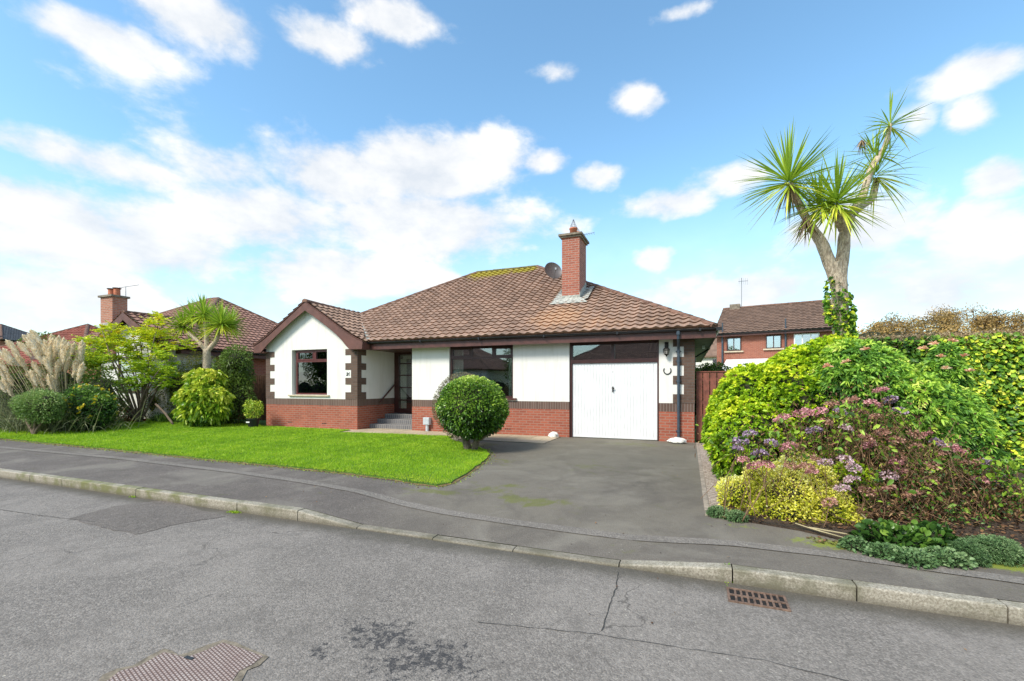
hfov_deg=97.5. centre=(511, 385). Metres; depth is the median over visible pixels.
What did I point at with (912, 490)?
hydrangea
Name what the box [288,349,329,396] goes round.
window
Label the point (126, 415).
red leaved plant
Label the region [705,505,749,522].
silvery edge plant
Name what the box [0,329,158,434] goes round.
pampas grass
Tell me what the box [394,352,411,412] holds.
front door
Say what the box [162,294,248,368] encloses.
cordyline
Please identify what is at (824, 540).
edge litter
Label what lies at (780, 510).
variegated shrub
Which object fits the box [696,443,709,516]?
drive edging
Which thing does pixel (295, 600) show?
road
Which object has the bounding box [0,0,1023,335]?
sky
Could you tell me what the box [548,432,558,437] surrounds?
white rock
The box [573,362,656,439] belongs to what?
garage door
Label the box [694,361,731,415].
shrub behind gate
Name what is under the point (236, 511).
kerb weeds
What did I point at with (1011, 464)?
rose bush
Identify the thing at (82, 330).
hipped roof house
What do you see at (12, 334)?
slate roof house
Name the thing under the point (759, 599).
drain grate
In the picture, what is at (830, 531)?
dead stalk
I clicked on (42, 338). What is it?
green bush
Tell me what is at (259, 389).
timber fence
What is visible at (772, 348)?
window
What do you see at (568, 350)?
bungalow
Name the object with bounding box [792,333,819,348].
window
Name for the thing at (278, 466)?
edge moss
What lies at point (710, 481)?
gravel
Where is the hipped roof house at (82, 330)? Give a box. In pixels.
[0,324,100,387]
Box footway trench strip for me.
[0,446,1023,583]
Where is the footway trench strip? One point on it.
(941, 569)
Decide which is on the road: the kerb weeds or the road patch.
the road patch
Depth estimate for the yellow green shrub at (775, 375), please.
6.97 m
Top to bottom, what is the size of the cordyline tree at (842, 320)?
6.411 m
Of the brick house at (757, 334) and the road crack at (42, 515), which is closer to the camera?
the road crack at (42, 515)
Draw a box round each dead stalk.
[795,523,841,537]
[810,527,852,534]
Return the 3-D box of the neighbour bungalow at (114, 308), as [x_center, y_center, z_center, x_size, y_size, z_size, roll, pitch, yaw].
[-16.795,-1.646,24.818,11.596,6.512,11.382,0,0,21]
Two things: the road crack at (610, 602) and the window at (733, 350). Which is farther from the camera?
the window at (733, 350)
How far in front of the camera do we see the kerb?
4.08 m
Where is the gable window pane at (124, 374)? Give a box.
[120,359,140,390]
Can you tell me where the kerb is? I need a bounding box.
[0,468,1023,625]
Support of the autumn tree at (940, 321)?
on the ground at (262, 422)
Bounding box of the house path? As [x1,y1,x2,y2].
[286,426,558,443]
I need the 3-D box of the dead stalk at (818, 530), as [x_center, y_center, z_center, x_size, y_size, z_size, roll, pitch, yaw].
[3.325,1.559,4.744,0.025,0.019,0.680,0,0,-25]
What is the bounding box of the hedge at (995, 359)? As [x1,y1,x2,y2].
[817,327,1023,468]
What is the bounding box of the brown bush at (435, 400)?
[431,372,475,440]
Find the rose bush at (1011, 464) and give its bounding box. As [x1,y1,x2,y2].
[964,449,1023,517]
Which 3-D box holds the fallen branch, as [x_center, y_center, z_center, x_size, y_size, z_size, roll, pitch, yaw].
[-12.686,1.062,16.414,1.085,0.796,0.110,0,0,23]
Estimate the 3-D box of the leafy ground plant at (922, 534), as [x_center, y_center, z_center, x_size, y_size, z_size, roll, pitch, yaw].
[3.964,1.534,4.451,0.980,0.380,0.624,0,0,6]
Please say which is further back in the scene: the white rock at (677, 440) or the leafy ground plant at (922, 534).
the white rock at (677, 440)
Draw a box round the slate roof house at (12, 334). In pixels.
[0,324,28,345]
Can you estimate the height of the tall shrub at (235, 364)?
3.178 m
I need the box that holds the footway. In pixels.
[0,440,1023,601]
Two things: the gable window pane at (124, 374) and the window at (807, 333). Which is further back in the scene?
the window at (807, 333)
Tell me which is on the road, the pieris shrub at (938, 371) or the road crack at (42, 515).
the road crack at (42, 515)
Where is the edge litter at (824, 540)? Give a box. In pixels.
[807,536,1023,565]
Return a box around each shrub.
[0,357,129,425]
[8,387,67,433]
[60,383,119,430]
[140,351,216,417]
[169,367,235,426]
[210,344,257,423]
[699,334,898,479]
[713,451,864,524]
[798,337,1007,490]
[815,432,887,510]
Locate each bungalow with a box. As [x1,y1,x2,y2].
[31,285,277,418]
[253,219,721,442]
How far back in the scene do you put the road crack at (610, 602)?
3.63 m
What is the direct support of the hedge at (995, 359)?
on the ground at (262, 422)
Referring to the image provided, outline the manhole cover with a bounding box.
[98,640,268,680]
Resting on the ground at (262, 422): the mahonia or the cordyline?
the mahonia
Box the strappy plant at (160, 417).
[142,411,181,422]
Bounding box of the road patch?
[71,501,222,533]
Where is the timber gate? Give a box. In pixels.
[696,371,736,441]
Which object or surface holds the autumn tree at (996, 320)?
on the ground at (262, 422)
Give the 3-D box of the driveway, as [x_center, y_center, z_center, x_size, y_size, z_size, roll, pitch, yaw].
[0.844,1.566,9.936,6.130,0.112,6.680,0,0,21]
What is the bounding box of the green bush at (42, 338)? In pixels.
[16,331,56,344]
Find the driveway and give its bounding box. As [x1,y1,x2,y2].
[432,437,704,511]
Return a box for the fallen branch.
[155,403,173,424]
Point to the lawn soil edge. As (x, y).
(467, 474)
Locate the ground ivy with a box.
[836,535,978,570]
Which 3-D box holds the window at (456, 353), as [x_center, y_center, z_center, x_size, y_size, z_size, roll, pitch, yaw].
[-0.948,-0.390,14.096,2.417,1.680,0.312,0,0,21]
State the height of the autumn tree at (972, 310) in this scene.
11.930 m
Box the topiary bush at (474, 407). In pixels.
[433,374,509,449]
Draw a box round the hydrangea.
[687,367,1023,532]
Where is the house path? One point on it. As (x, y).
(520, 438)
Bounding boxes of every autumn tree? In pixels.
[859,311,927,335]
[893,307,969,333]
[925,302,1010,331]
[959,306,1023,331]
[991,313,1023,331]
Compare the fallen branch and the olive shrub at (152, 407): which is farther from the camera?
the olive shrub at (152, 407)
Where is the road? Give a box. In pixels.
[0,477,1023,680]
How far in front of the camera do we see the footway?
5.71 m
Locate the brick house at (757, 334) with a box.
[717,278,831,370]
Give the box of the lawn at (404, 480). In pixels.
[0,420,489,485]
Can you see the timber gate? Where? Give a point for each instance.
(706, 379)
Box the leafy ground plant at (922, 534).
[848,518,960,549]
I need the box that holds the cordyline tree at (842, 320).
[732,86,931,481]
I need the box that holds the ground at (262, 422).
[145,415,1023,602]
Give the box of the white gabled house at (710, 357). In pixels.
[696,338,716,367]
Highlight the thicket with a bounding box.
[857,323,1021,338]
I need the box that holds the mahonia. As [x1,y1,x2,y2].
[56,311,198,421]
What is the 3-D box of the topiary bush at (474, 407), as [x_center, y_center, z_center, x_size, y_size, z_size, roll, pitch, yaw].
[-0.906,0.670,10.507,1.779,1.856,1.754,0,0,21]
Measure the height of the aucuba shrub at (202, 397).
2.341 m
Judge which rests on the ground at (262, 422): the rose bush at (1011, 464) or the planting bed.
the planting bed
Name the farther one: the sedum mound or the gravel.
the gravel
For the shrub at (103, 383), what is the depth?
16.09 m
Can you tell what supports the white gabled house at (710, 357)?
on the ground at (262, 422)
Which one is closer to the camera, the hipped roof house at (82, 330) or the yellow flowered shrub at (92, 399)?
the yellow flowered shrub at (92, 399)
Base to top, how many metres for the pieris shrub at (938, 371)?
2.241 m
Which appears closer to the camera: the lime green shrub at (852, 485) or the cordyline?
the lime green shrub at (852, 485)
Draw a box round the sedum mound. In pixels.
[946,533,1023,567]
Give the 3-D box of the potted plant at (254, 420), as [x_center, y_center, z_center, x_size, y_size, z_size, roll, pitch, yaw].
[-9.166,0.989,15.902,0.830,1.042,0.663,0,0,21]
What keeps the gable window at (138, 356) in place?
in the neighbour bungalow at (114, 308)
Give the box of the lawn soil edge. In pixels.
[2,439,490,486]
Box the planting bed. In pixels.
[713,468,1023,560]
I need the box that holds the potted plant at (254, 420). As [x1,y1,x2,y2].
[242,399,263,426]
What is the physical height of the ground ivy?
0.189 m
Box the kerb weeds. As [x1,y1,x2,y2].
[129,496,729,584]
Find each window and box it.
[118,356,141,392]
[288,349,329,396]
[450,345,516,399]
[724,337,743,352]
[763,335,783,349]
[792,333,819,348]
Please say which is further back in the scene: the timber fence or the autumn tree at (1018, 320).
the autumn tree at (1018, 320)
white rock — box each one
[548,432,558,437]
[667,437,686,442]
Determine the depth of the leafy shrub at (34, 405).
13.94 m
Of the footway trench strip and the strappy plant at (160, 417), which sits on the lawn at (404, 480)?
the strappy plant at (160, 417)
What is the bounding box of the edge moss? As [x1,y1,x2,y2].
[5,439,496,487]
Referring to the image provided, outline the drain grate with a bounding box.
[726,586,790,611]
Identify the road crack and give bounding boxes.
[0,509,93,521]
[482,622,846,680]
[601,573,618,630]
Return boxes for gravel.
[699,443,758,514]
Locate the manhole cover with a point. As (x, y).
(224, 660)
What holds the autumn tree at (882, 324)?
on the ground at (262, 422)
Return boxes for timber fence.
[231,375,265,419]
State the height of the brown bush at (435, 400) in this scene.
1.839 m
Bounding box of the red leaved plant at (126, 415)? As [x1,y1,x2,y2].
[116,405,146,420]
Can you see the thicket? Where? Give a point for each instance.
(870, 333)

